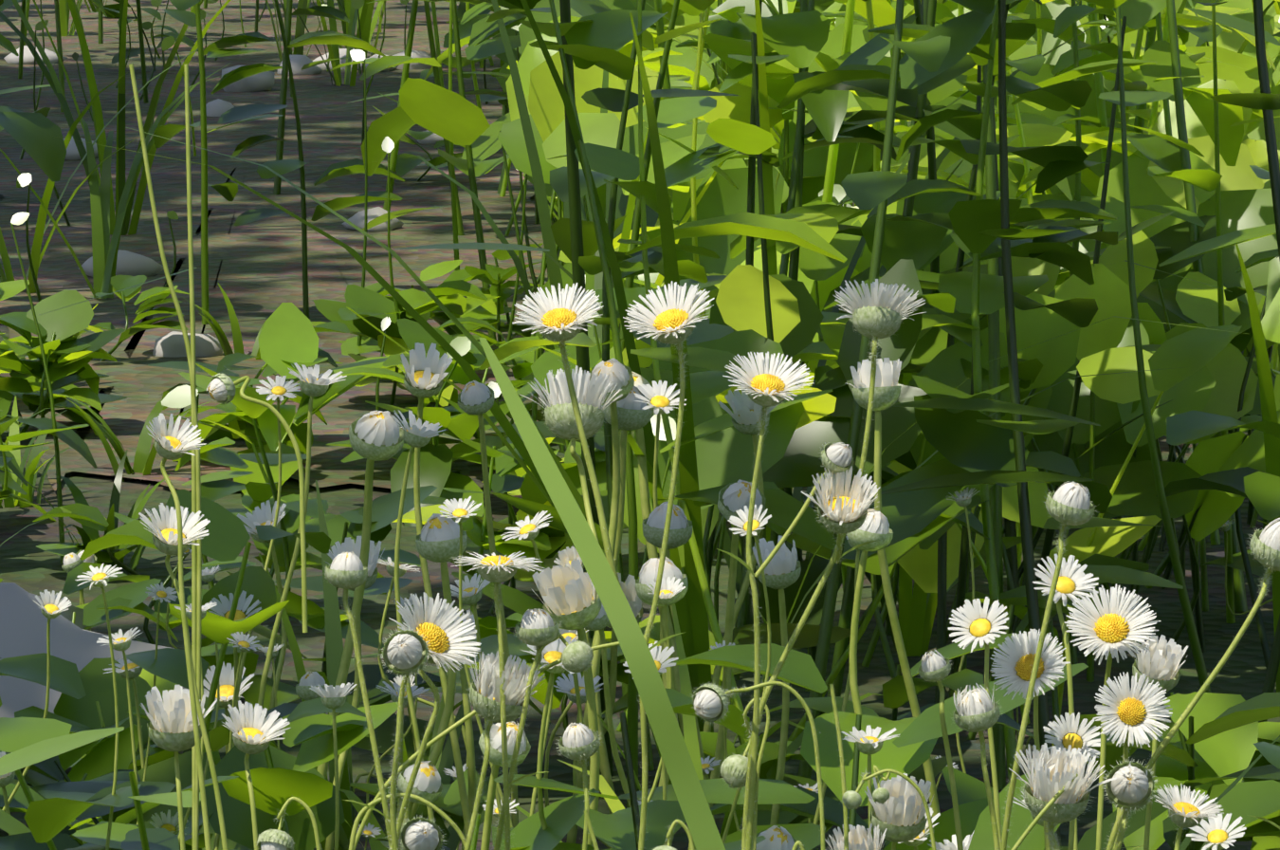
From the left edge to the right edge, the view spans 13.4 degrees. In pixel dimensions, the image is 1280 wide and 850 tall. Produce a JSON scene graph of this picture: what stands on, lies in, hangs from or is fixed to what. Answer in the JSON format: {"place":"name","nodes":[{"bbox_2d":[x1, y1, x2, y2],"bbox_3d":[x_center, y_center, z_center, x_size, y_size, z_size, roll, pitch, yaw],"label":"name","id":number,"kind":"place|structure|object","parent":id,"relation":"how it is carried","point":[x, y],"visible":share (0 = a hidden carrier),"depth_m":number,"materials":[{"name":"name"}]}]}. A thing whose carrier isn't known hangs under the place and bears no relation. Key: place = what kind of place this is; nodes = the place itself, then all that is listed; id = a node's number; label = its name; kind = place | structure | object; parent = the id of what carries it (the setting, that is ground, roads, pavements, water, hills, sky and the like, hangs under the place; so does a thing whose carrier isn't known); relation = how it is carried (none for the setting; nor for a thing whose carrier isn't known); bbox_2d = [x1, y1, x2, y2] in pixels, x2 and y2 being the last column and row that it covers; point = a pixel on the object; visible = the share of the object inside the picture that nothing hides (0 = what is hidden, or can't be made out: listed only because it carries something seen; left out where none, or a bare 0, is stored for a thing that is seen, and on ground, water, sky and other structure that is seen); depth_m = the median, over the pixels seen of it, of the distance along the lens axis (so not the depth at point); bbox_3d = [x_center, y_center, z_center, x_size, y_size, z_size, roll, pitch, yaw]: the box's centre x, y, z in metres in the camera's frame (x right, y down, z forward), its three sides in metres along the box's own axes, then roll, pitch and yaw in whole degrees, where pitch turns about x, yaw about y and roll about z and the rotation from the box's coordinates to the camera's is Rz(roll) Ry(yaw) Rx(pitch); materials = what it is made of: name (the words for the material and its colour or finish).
{"place":"outdoors","nodes":[
{"label":"outdoors","id":0,"kind":"place"},
{"bbox_2d":[0,0,555,491],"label":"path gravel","id":1,"kind":"structure","parent":0,"point":[256,271],"depth_m":5.72,"materials":[{"name":"grey gravel"}]},
{"bbox_2d":[0,194,1279,849],"bbox_3d":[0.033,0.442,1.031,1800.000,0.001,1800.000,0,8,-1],"label":"ground","id":2,"kind":"structure","parent":0,"point":[27,564],"depth_m":3.29,"materials":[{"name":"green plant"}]},
{"bbox_2d":[0,45,443,779],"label":"stones","id":3,"kind":"object","parent":2,"relation":"on","point":[23,624],"visible":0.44,"depth_m":2.85,"materials":[{"name":"grey stone"}]},
{"bbox_2d":[0,63,1272,849],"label":"fleabane","id":4,"kind":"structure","parent":2,"relation":"on","point":[572,607],"depth_m":2.09,"materials":[{"name":"white plant"}]},
{"bbox_2d":[0,0,1279,849],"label":"leafy plants","id":5,"kind":"object","parent":2,"relation":"on","point":[1061,216],"visible":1,"depth_m":2.98,"materials":[{"name":"green plant"}]},
{"bbox_2d":[138,278,1279,849],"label":"daisies","id":6,"kind":"object","parent":2,"relation":"on","point":[1056,789],"visible":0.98,"depth_m":0.98,"materials":[{"name":"white plant"}]}
]}

